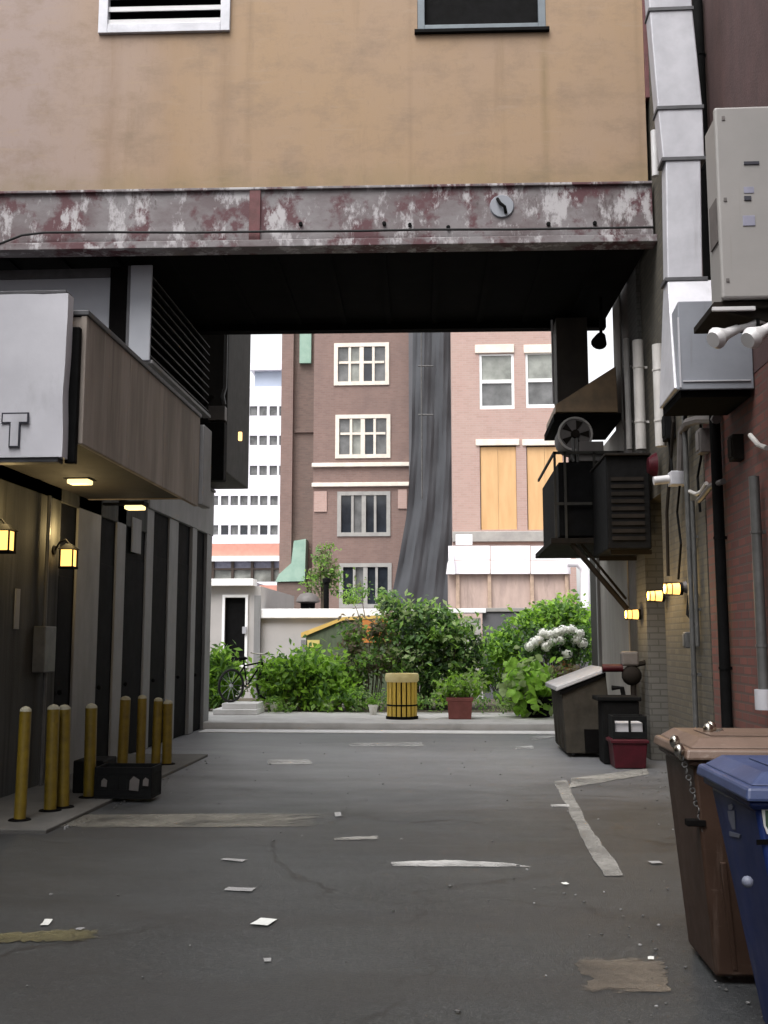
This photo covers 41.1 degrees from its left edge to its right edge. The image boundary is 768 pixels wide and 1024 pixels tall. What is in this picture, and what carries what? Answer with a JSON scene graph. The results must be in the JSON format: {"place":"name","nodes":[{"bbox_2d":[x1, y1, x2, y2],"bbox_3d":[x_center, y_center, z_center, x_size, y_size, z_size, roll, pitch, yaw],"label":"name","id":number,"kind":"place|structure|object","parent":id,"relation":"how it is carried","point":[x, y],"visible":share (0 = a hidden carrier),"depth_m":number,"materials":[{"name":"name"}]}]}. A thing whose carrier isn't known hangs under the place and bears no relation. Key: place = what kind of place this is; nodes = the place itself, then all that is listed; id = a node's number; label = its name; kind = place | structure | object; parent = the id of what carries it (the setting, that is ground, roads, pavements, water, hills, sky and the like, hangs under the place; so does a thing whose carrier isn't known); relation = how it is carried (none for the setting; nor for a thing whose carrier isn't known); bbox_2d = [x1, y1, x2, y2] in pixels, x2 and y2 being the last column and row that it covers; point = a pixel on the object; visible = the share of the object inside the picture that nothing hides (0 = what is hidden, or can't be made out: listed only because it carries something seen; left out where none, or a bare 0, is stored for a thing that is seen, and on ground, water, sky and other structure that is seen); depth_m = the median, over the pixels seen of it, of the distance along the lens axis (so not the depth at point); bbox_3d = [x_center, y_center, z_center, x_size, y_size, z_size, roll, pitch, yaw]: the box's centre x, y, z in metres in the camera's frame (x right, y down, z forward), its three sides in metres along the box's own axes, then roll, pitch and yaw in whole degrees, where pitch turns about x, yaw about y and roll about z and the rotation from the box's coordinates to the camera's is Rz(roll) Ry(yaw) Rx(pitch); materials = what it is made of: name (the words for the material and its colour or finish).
{"place":"outdoors","nodes":[
{"label":"outdoors","id":0,"kind":"place"},
{"bbox_2d":[72,756,116,792],"bbox_3d":[-3.049,2.767,10.804,0.320,0.330,0.450,0,-7,4],"label":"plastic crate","id":1,"kind":"object","parent":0,"point":[78,770],"visible":0.46,"depth_m":10.60,"materials":[{"name":"black plastic"}]},
{"bbox_2d":[212,362,281,584],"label":"white tower","id":2,"kind":"structure","parent":0,"point":[250,514],"depth_m":112.45,"materials":[{"name":"grey concrete"}]},
{"bbox_2d":[275,333,408,608],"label":"brown brick building","id":3,"kind":"structure","parent":0,"point":[344,472],"depth_m":45.07,"materials":[{"name":"brick"}]},
{"bbox_2d":[334,342,388,385],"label":"window","id":4,"kind":"structure","parent":3,"relation":"in","point":[354,363],"depth_m":45.35,"materials":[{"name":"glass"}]},
{"bbox_2d":[335,414,389,458],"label":"window","id":5,"kind":"structure","parent":3,"relation":"in","point":[363,435],"depth_m":44.94,"materials":[{"name":"glass"}]},
{"bbox_2d":[337,491,389,535],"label":"window","id":6,"kind":"structure","parent":3,"relation":"in","point":[364,513],"depth_m":44.51,"materials":[{"name":"grey glass"}]},
{"bbox_2d":[339,563,391,607],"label":"window","id":7,"kind":"structure","parent":3,"relation":"in","point":[379,574],"depth_m":44.13,"materials":[{"name":"grey glass"}]},
{"bbox_2d":[301,616,397,701],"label":"garden shed","id":8,"kind":"structure","parent":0,"point":[326,631],"depth_m":25.38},
{"bbox_2d":[336,584,406,615],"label":"wall vine","id":9,"kind":"object","parent":8,"relation":"on","point":[354,599],"depth_m":26.22,"materials":[{"name":"green plant"}]},
{"bbox_2d":[209,698,513,712],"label":"garden soil","id":10,"kind":"structure","parent":0,"point":[476,710],"depth_m":22.30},
{"bbox_2d":[209,640,253,710],"bbox_3d":[-3.470,3.532,21.944,1.301,1.609,1.295,-6,-9,40],"label":"fern bush","id":11,"kind":"object","parent":10,"relation":"on","point":[220,663],"visible":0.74,"depth_m":21.69,"materials":[{"name":"green plant"}]},
{"bbox_2d":[242,634,367,711],"bbox_3d":[-1.611,3.468,21.913,2.760,1.711,1.547,0,-7,4],"label":"leafy shrub","id":12,"kind":"object","parent":10,"relation":"on","point":[302,680],"visible":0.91,"depth_m":21.65,"materials":[{"name":"green plant"}]},
{"bbox_2d":[331,610,403,709],"bbox_3d":[-0.475,3.230,22.477,1.840,2.165,1.361,-4,-8,29],"label":"twiggy shrub","id":13,"kind":"object","parent":10,"relation":"on","point":[363,657],"visible":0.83,"depth_m":22.32,"materials":[{"name":"green plant"}]},
{"bbox_2d":[260,682,512,713],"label":"ground plants","id":14,"kind":"object","parent":10,"relation":"on","point":[422,701],"visible":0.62,"depth_m":21.05,"materials":[{"name":"green plant"}]},
{"bbox_2d":[366,586,494,709],"bbox_3d":[1.008,2.998,22.585,2.873,2.714,1.911,0,-7,4],"label":"evergreen shrub","id":15,"kind":"object","parent":10,"relation":"on","point":[431,640],"visible":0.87,"depth_m":22.36,"materials":[{"name":"green plant"}]},
{"bbox_2d":[471,589,591,705],"bbox_3d":[3.527,3.082,23.270,3.587,2.662,1.805,0,-7,4],"label":"broad hedge","id":16,"kind":"object","parent":10,"relation":"on","point":[501,649],"visible":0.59,"depth_m":23.04,"materials":[{"name":"green plant"}]},
{"bbox_2d":[199,712,554,730],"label":"sidewalk","id":17,"kind":"structure","parent":0,"point":[378,721],"depth_m":18.64,"materials":[{"name":"concrete"}]},
{"bbox_2d":[213,701,264,714],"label":"concrete slab","id":18,"kind":"structure","parent":17,"relation":"on","point":[244,708],"depth_m":20.64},
{"bbox_2d":[218,652,276,702],"bbox_3d":[-2.797,3.448,21.409,0.530,1.020,1.712,-6,-10,41],"label":"bicycle","id":19,"kind":"object","parent":18,"relation":"on","point":[243,658],"visible":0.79,"depth_m":21.22,"materials":[{"name":"metal"}]},
{"bbox_2d":[385,673,418,719],"bbox_3d":[0.344,3.511,19.540,0.649,0.852,0.649,0,-7,4],"label":"litter bin","id":20,"kind":"object","parent":17,"relation":"on","point":[401,696],"visible":1,"depth_m":19.30,"materials":[{"name":"wood"}]},
{"bbox_2d":[431,666,491,718],"bbox_3d":[1.441,3.459,19.720,1.174,1.011,0.985,3,-8,-21],"label":"potted plant","id":21,"kind":"object","parent":17,"relation":"on","point":[459,705],"visible":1,"depth_m":19.54,"materials":[{"name":"green plant"}]},
{"bbox_2d":[493,645,566,717],"bbox_3d":[2.874,3.327,19.900,1.483,1.490,1.681,2,-8,-18],"label":"lime plant","id":22,"kind":"object","parent":17,"relation":"on","point":[527,692],"visible":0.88,"depth_m":19.75,"materials":[{"name":"green plant"}]},
{"bbox_2d":[510,620,591,674],"bbox_3d":[3.521,3.168,20.952,1.886,1.897,1.396,0,-7,4],"label":"flowering shrub","id":23,"kind":"object","parent":17,"relation":"on","point":[547,640],"visible":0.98,"depth_m":20.78,"materials":[{"name":"white plant"}]},
{"bbox_2d":[0,691,765,1023],"bbox_3d":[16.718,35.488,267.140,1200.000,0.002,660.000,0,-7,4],"label":"alley asphalt","id":24,"kind":"structure","parent":0,"point":[338,941],"depth_m":6.40,"materials":[{"name":"asphalt"}]},
{"bbox_2d":[0,930,87,941],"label":"faded line","id":25,"kind":"object","parent":24,"relation":"on","point":[32,936],"visible":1,"depth_m":5.55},
{"bbox_2d":[0,754,207,833],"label":"pavement strip","id":26,"kind":"object","parent":24,"relation":"on","point":[42,822],"visible":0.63,"depth_m":9.66,"materials":[{"name":"concrete"}]},
{"bbox_2d":[8,706,31,821],"bbox_3d":[-3.191,2.215,9.047,0.200,0.986,0.203,-2,-8,18],"label":"bollard","id":27,"kind":"object","parent":26,"relation":"on","point":[22,766],"visible":1,"depth_m":9.01,"materials":[{"name":"metal"}]},
{"bbox_2d":[39,704,61,811],"bbox_3d":[-3.100,2.287,9.558,0.211,0.972,0.214,-2,-8,6],"label":"bollard","id":28,"kind":"object","parent":26,"relation":"on","point":[51,760],"visible":1,"depth_m":9.51,"materials":[{"name":"metal"}]},
{"bbox_2d":[57,704,74,808],"bbox_3d":[-3.045,2.315,9.730,0.217,0.960,0.213,1,-7,-18],"label":"bollard","id":29,"kind":"object","parent":26,"relation":"on","point":[63,785],"visible":0.81,"depth_m":9.68,"materials":[{"name":"metal"}]},
{"bbox_2d":[78,703,96,798],"bbox_3d":[-2.971,2.408,10.359,0.218,0.934,0.214,-1,-7,3],"label":"bollard","id":30,"kind":"object","parent":26,"relation":"on","point":[90,740],"visible":0.92,"depth_m":10.31,"materials":[{"name":"metal"}]},
{"bbox_2d":[117,696,130,762],"bbox_3d":[-3.205,2.716,12.615,0.227,0.890,0.224,5,-8,-28],"label":"bollard","id":31,"kind":"object","parent":26,"relation":"on","point":[123,733],"visible":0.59,"depth_m":12.57,"materials":[{"name":"metal"}]},
{"bbox_2d":[94,763,161,798],"bbox_3d":[-2.593,2.724,10.381,0.584,0.308,0.370,0,-7,4],"label":"milk crate","id":32,"kind":"object","parent":26,"relation":"on","point":[127,780],"visible":1,"depth_m":10.21,"materials":[{"name":"black plastic"}]},
{"bbox_2d":[136,695,146,762],"bbox_3d":[-3.048,2.747,12.865,0.210,0.892,0.214,5,-9,-34],"label":"bollard","id":33,"kind":"object","parent":26,"relation":"on","point":[141,728],"visible":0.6,"depth_m":12.82,"materials":[{"name":"metal"}]},
{"bbox_2d":[151,697,162,764],"bbox_3d":[-2.896,2.793,13.062,0.215,0.849,0.212,7,-10,-40],"label":"bollard","id":34,"kind":"object","parent":26,"relation":"on","point":[157,730],"visible":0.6,"depth_m":13.02,"materials":[{"name":"metal"}]},
{"bbox_2d":[162,700,174,764],"bbox_3d":[-2.775,2.819,13.120,0.220,0.813,0.224,3,-7,-28],"label":"bollard","id":35,"kind":"object","parent":26,"relation":"on","point":[167,733],"visible":0.87,"depth_m":13.07,"materials":[{"name":"metal"}]},
{"bbox_2d":[0,465,215,797],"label":"annex building","id":36,"kind":"structure","parent":24,"relation":"on","point":[129,607],"depth_m":13.46,"materials":[{"name":"paint"}]},
{"bbox_2d":[0,518,18,553],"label":"wall lantern","id":37,"kind":"object","parent":36,"relation":"attached to","point":[7,541],"depth_m":9.93,"materials":[{"name":"glass"}]},
{"bbox_2d":[0,290,81,464],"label":"shop sign","id":38,"kind":"object","parent":36,"relation":"attached to","point":[40,349],"visible":1,"depth_m":8.63,"materials":[{"name":"white plastic"}]},
{"bbox_2d":[32,496,55,785],"bbox_3d":[-3.725,1.391,11.243,0.139,3.170,0.320,0,-7,4],"label":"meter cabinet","id":39,"kind":"object","parent":36,"relation":"attached to","point":[44,648],"visible":1,"depth_m":11.19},
{"bbox_2d":[0,268,110,327],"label":"plant screen wall","id":40,"kind":"structure","parent":36,"relation":"on","point":[88,289],"depth_m":14.27,"materials":[{"name":"metal"}]},
{"bbox_2d":[53,575,71,705],"bbox_3d":[-3.746,1.918,11.979,0.090,2.330,0.428,0,-7,4],"label":"door","id":41,"kind":"structure","parent":36,"relation":"in","point":[64,583],"depth_m":12.02,"materials":[{"name":"paint"}]},
{"bbox_2d":[52,539,78,568],"bbox_3d":[-3.637,0.475,11.680,0.278,0.346,0.196,0,-7,4],"label":"wall lantern","id":42,"kind":"object","parent":36,"relation":"attached to","point":[67,554],"depth_m":11.61,"materials":[{"name":"glass"}]},
{"bbox_2d":[3,310,201,505],"bbox_3d":[-3.130,-0.904,10.874,1.410,1.178,4.120,0,-7,4],"label":"entrance canopy","id":43,"kind":"object","parent":36,"relation":"attached to","point":[139,429],"visible":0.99,"depth_m":10.51,"materials":[{"name":"wood"}]},
{"bbox_2d":[198,425,211,508],"bbox_3d":[-2.944,-0.568,13.123,1.380,1.018,0.420,0,-7,4],"label":"gutter box","id":44,"kind":"object","parent":43,"relation":"attached to","point":[204,488],"visible":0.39,"depth_m":12.96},
{"bbox_2d":[95,563,112,755],"bbox_3d":[-3.659,1.972,13.400,0.090,2.580,0.589,0,-7,4],"label":"door","id":45,"kind":"structure","parent":36,"relation":"in","point":[105,571],"depth_m":13.43,"materials":[{"name":"paint"}]},
{"bbox_2d":[121,558,142,752],"bbox_3d":[-3.582,2.053,14.632,0.090,2.730,0.874,0,-7,4],"label":"door","id":46,"kind":"structure","parent":36,"relation":"in","point":[133,584],"depth_m":14.67,"materials":[{"name":"paint"}]},
{"bbox_2d":[148,556,166,745],"bbox_3d":[-3.501,2.142,15.934,0.090,2.880,0.772,0,-7,4],"label":"door","id":47,"kind":"structure","parent":36,"relation":"in","point":[159,564],"depth_m":15.93,"materials":[{"name":"paint"}]},
{"bbox_2d":[173,563,187,736],"bbox_3d":[-3.414,2.320,17.334,0.090,2.880,0.724,0,-7,4],"label":"door","id":48,"kind":"structure","parent":36,"relation":"in","point":[182,577],"depth_m":17.33,"materials":[{"name":"paint"}]},
{"bbox_2d":[193,568,202,730],"bbox_3d":[-3.344,2.461,18.443,0.090,2.880,0.645,0,-7,4],"label":"door","id":49,"kind":"structure","parent":36,"relation":"in","point":[199,573],"depth_m":18.51,"materials":[{"name":"paint"}]},
{"bbox_2d":[200,335,250,488],"bbox_3d":[-5.308,-2.961,18.942,5.923,5.197,2.250,0,-7,4],"label":"overhanging storey","id":50,"kind":"object","parent":36,"relation":"on","point":[227,390],"visible":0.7,"depth_m":17.95,"materials":[{"name":"black"}]},
{"bbox_2d":[65,813,296,826],"bbox_3d":[-1.843,2.751,9.133,2.888,0.001,0.709,0,-7,-3],"label":"concrete strip","id":51,"kind":"object","parent":24,"relation":"on","point":[156,819],"visible":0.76,"depth_m":9.18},
{"bbox_2d":[211,543,278,590],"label":"salmon shop","id":52,"kind":"structure","parent":24,"relation":"on","point":[258,562],"depth_m":70.94,"materials":[{"name":"concrete"}]},
{"bbox_2d":[210,579,293,697],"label":"grey lodge","id":53,"kind":"structure","parent":24,"relation":"on","point":[237,605],"depth_m":27.18,"materials":[{"name":"paint"}]},
{"bbox_2d":[221,595,247,667],"bbox_3d":[-3.947,3.154,27.131,0.688,1.918,0.210,0,-7,4],"label":"door","id":54,"kind":"structure","parent":53,"relation":"in","point":[235,627],"depth_m":27.19,"materials":[{"name":"black metal"}]},
{"bbox_2d":[297,541,372,608],"bbox_3d":[-1.622,3.413,34.005,2.571,4.949,1.171,1,-7,-5],"label":"street tree","id":55,"kind":"object","parent":24,"relation":"on","point":[329,572],"visible":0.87,"depth_m":34.05,"materials":[{"name":"green plant"}]},
{"bbox_2d":[260,608,485,698],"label":"garden wall","id":56,"kind":"structure","parent":24,"relation":"on","point":[281,627],"depth_m":27.09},
{"bbox_2d":[199,729,554,733],"bbox_3d":[0.042,3.883,18.098,6.600,0.012,0.560,0,-7,4],"label":"curb","id":57,"kind":"object","parent":24,"relation":"on","point":[370,731],"visible":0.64,"depth_m":18.07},
{"bbox_2d":[26,741,762,1023],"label":"loose grit","id":58,"kind":"object","parent":24,"relation":"on","point":[458,1010],"visible":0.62,"depth_m":6.28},
{"bbox_2d":[392,332,451,617],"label":"scaffold netting","id":59,"kind":"object","parent":24,"relation":"on","point":[423,555],"visible":0.62,"depth_m":41.97,"materials":[{"name":"grey fabric"}]},
{"bbox_2d":[394,860,494,866],"bbox_3d":[0.547,2.525,7.357,0.997,0.001,0.227,0,-7,4],"label":"road paint dash","id":60,"kind":"object","parent":24,"relation":"on","point":[442,862],"visible":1,"depth_m":7.39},
{"bbox_2d":[482,608,591,698],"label":"slate wall","id":61,"kind":"structure","parent":24,"relation":"on","point":[493,618],"depth_m":26.85,"materials":[{"name":"grey stone"}]},
{"bbox_2d":[545,665,607,755],"bbox_3d":[2.832,2.872,14.959,0.783,1.223,1.600,0,-7,4],"label":"dumpster","id":62,"kind":"object","parent":24,"relation":"on","point":[575,712],"visible":0.87,"depth_m":14.23,"materials":[{"name":"paint"}]},
{"bbox_2d":[554,780,622,874],"bbox_3d":[1.787,2.782,9.383,0.167,0.001,4.897,-1,-7,5],"label":"parking line","id":63,"kind":"object","parent":24,"relation":"on","point":[609,861],"visible":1,"depth_m":8.51,"materials":[{"name":"white paint"}]},
{"bbox_2d":[569,769,648,787],"bbox_3d":[2.619,3.121,12.062,2.109,0.001,0.462,7,-10,-44],"label":"parking line","id":64,"kind":"object","parent":24,"relation":"on","point":[633,773],"visible":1,"depth_m":12.10,"materials":[{"name":"white paint"}]},
{"bbox_2d":[592,695,640,763],"bbox_3d":[3.094,2.877,13.582,0.570,0.869,0.510,0,-7,4],"label":"lidded bin","id":65,"kind":"object","parent":24,"relation":"on","point":[618,704],"visible":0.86,"depth_m":13.39,"materials":[{"name":"black plastic"}]},
{"bbox_2d":[606,736,648,768],"bbox_3d":[3.106,3.066,13.065,0.475,0.362,0.445,0,-7,4],"label":"red tote","id":66,"kind":"object","parent":24,"relation":"on","point":[628,753],"visible":0.88,"depth_m":12.87,"materials":[{"name":"plastic"}]},
{"bbox_2d":[608,714,646,738],"bbox_3d":[3.113,2.743,13.098,0.430,0.284,0.360,0,-7,4],"label":"bottle crate","id":67,"kind":"object","parent":66,"relation":"on","point":[627,726],"visible":1,"depth_m":12.94,"materials":[{"name":"black plastic"}]},
{"bbox_2d":[627,50,714,759],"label":"yellow brick building","id":68,"kind":"structure","parent":24,"relation":"on","point":[665,686],"depth_m":13.47,"materials":[{"name":"paint"}]},
{"bbox_2d":[0,0,656,334],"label":"covered bridge","id":69,"kind":"structure","parent":68,"relation":"attached to","point":[236,167],"depth_m":13.99,"materials":[{"name":"beige paint"}]},
{"bbox_2d":[109,265,210,417],"bbox_3d":[-3.370,-2.500,15.784,0.630,1.386,3.511,0,-7,4],"label":"ventilation unit","id":70,"kind":"object","parent":69,"relation":"hanging from","point":[152,327],"visible":0.82,"depth_m":14.61,"materials":[{"name":"metal"}]},
{"bbox_2d":[414,0,549,34],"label":"window","id":71,"kind":"structure","parent":69,"relation":"in","point":[433,16],"depth_m":14.14,"materials":[{"name":"glass"}]},
{"bbox_2d":[551,317,588,406],"bbox_3d":[3.010,-2.419,16.732,0.578,1.409,0.500,0,-7,4],"label":"exhaust riser","id":72,"kind":"object","parent":69,"relation":"attached to","point":[569,347],"visible":0.72,"depth_m":16.50,"materials":[{"name":"black metal"}]},
{"bbox_2d":[544,367,620,440],"bbox_3d":[3.196,-1.741,16.675,1.028,0.847,1.620,0,-7,4],"label":"exhaust hood","id":73,"kind":"object","parent":72,"relation":"hanging from","point":[594,403],"visible":0.94,"depth_m":15.89,"materials":[{"name":"metal"}]},
{"bbox_2d":[590,453,651,560],"bbox_3d":[3.312,-0.033,14.366,0.613,1.351,1.450,0,-7,4],"label":"condenser unit","id":74,"kind":"object","parent":68,"relation":"attached to","point":[621,507],"visible":1,"depth_m":13.72,"materials":[{"name":"black metal"}]},
{"bbox_2d":[602,651,645,695],"bbox_3d":[3.330,2.653,14.120,0.610,1.450,0.193,0,-7,4],"label":"gas meter","id":75,"kind":"object","parent":68,"relation":"attached to","point":[631,674],"visible":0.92,"depth_m":14.13,"materials":[{"name":"grey metal"}]},
{"bbox_2d":[623,338,632,449],"bbox_3d":[3.626,-1.734,15.013,0.200,1.658,0.100,0,-7,4],"label":"downpipe","id":76,"kind":"object","parent":68,"relation":"attached to","point":[628,414],"visible":0.9,"depth_m":14.98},
{"bbox_2d":[632,339,648,449],"bbox_3d":[3.545,-1.619,14.108,0.222,1.534,0.160,-4,-8,30],"label":"downpipe","id":77,"kind":"object","parent":68,"relation":"attached to","point":[640,421],"visible":0.93,"depth_m":14.06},
{"bbox_2d":[652,343,666,446],"bbox_3d":[3.460,-1.456,12.742,0.228,1.294,0.151,-4,-8,28],"label":"downpipe","id":78,"kind":"object","parent":68,"relation":"attached to","point":[656,371],"visible":0.61,"depth_m":12.71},
{"bbox_2d":[653,471,683,486],"bbox_3d":[3.323,-0.387,11.930,0.364,0.160,0.200,0,-7,4],"label":"security camera","id":79,"kind":"object","parent":68,"relation":"attached to","point":[673,479],"visible":0.81,"depth_m":11.88,"materials":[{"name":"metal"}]},
{"bbox_2d":[682,416,701,727],"bbox_3d":[3.444,0.405,11.403,0.153,4.160,0.066,0,-7,4],"label":"downpipe","id":80,"kind":"object","parent":68,"relation":"attached to","point":[694,674],"visible":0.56,"depth_m":11.34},
{"bbox_2d":[690,500,700,645],"bbox_3d":[3.455,0.671,11.271,0.118,1.604,0.055,0,-7,4],"label":"downpipe","id":81,"kind":"object","parent":68,"relation":"attached to","point":[694,536],"visible":0.92,"depth_m":11.25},
{"bbox_2d":[654,721,767,976],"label":"wheelie bin","id":82,"kind":"object","parent":24,"relation":"on","point":[716,937],"visible":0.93,"depth_m":4.86,"materials":[{"name":"brown plastic"}]},
{"bbox_2d":[697,755,767,1023],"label":"wheelie bin","id":83,"kind":"object","parent":24,"relation":"on","point":[738,784],"visible":1,"depth_m":4.04,"materials":[{"name":"blue plastic"}]},
{"bbox_2d":[248,308,615,607],"label":"sky","id":84,"kind":"structure","parent":0,"point":[264,347],"materials":[{"name":"white"}]},
{"bbox_2d":[450,331,576,603],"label":"pink brick building","id":85,"kind":"structure","parent":0,"point":[502,408],"depth_m":36.45,"materials":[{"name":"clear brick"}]},
{"bbox_2d":[479,354,513,408],"bbox_3d":[4.046,-4.674,36.784,1.236,2.026,0.110,0,-7,4],"label":"window","id":86,"kind":"structure","parent":85,"relation":"in","point":[496,371],"depth_m":36.78,"materials":[{"name":"grey glass"}]},
{"bbox_2d":[476,439,518,529],"bbox_3d":[4.036,-0.977,36.260,1.547,3.226,0.180,0,-7,4],"label":"boarded window","id":87,"kind":"structure","parent":85,"relation":"in","point":[498,464],"depth_m":36.29,"materials":[{"name":"brown wood"}]},
{"bbox_2d":[525,353,553,407],"bbox_3d":[5.687,-4.708,36.686,1.229,2.021,0.110,0,-7,4],"label":"window","id":88,"kind":"structure","parent":85,"relation":"in","point":[538,367],"depth_m":36.70,"materials":[{"name":"grey glass"}]},
{"bbox_2d":[522,439,561,529],"bbox_3d":[5.677,-0.974,36.157,1.540,3.217,0.180,0,-7,4],"label":"boarded window","id":89,"kind":"structure","parent":85,"relation":"in","point":[535,455],"depth_m":36.24,"materials":[{"name":"brown wood"}]},
{"bbox_2d":[446,534,588,683],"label":"sidewalk shed","id":90,"kind":"structure","parent":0,"point":[478,583],"depth_m":33.35,"materials":[{"name":"white wood"}]},
{"bbox_2d":[589,282,639,713],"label":"white walled building","id":91,"kind":"structure","parent":0,"point":[614,633],"depth_m":16.59,"materials":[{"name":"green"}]},
{"bbox_2d":[535,451,628,609],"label":"service platform","id":92,"kind":"structure","parent":91,"relation":"attached to","point":[567,512],"depth_m":15.38,"materials":[{"name":"black metal"}]},
{"bbox_2d":[554,417,592,461],"bbox_3d":[2.966,-1.123,16.066,0.543,0.627,0.700,0,-7,4],"label":"exhaust fan","id":93,"kind":"object","parent":92,"relation":"on","point":[580,429],"visible":0.81,"depth_m":15.79},
{"bbox_2d":[571,438,603,461],"bbox_3d":[3.081,-0.932,15.560,0.474,0.360,0.240,0,-7,4],"label":"control box","id":94,"kind":"object","parent":92,"relation":"on","point":[590,446],"visible":0.77,"depth_m":15.44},
{"bbox_2d":[702,0,767,727],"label":"red brick building","id":95,"kind":"structure","parent":0,"point":[736,46],"depth_m":9.58,"materials":[{"name":"brick"}]},
{"bbox_2d":[695,428,709,454],"bbox_3d":[3.368,-0.743,10.810,0.130,0.260,0.182,0,-7,4],"label":"wall box","id":96,"kind":"object","parent":95,"relation":"attached to","point":[702,440],"visible":0.88,"depth_m":10.73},
{"bbox_2d":[659,280,753,415],"bbox_3d":[2.979,-1.624,9.633,0.691,1.288,0.862,0,-7,4],"label":"hood box","id":97,"kind":"object","parent":95,"relation":"attached to","point":[700,375],"visible":0.8,"depth_m":9.22,"materials":[{"name":"metal"}]},
{"bbox_2d":[644,0,707,288],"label":"square duct","id":98,"kind":"object","parent":97,"relation":"on","point":[678,106],"visible":0.96,"depth_m":10.10,"materials":[{"name":"metal"}]},
{"bbox_2d":[692,0,732,727],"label":"downpipe","id":99,"kind":"object","parent":95,"relation":"attached to","point":[725,668],"visible":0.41,"depth_m":10.11,"materials":[{"name":"black metal"}]},
{"bbox_2d":[665,415,767,579],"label":"cable bundle","id":100,"kind":"object","parent":95,"relation":"attached to","point":[706,487],"visible":0.75,"depth_m":11.65,"materials":[{"name":"black metal"}]},
{"bbox_2d":[694,301,767,333],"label":"cabinet bracket","id":101,"kind":"object","parent":95,"relation":"attached to","point":[723,314],"visible":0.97,"depth_m":7.81,"materials":[{"name":"grey metal"}]},
{"bbox_2d":[727,434,744,461],"bbox_3d":[3.292,-0.598,9.569,0.130,0.240,0.168,0,-7,4],"label":"wall box","id":102,"kind":"object","parent":95,"relation":"attached to","point":[735,443],"visible":1,"depth_m":9.49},
{"bbox_2d":[705,106,767,303],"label":"wall cabinet","id":103,"kind":"object","parent":95,"relation":"attached to","point":[736,143],"depth_m":7.82,"materials":[{"name":"grey metal"}]},
{"bbox_2d":[713,106,767,299],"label":"front door","id":104,"kind":"structure","parent":103,"relation":"in","point":[742,136],"depth_m":7.81,"materials":[{"name":"grey metal"}]},
{"bbox_2d":[707,318,767,348],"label":"twin floodlight","id":105,"kind":"object","parent":95,"relation":"attached to","point":[755,334],"visible":1,"depth_m":7.66,"materials":[{"name":"white plastic"}]},
{"bbox_2d":[749,476,767,709],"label":"downpipe","id":106,"kind":"object","parent":95,"relation":"attached to","point":[761,645],"visible":1,"depth_m":8.76,"materials":[{"name":"metal"}]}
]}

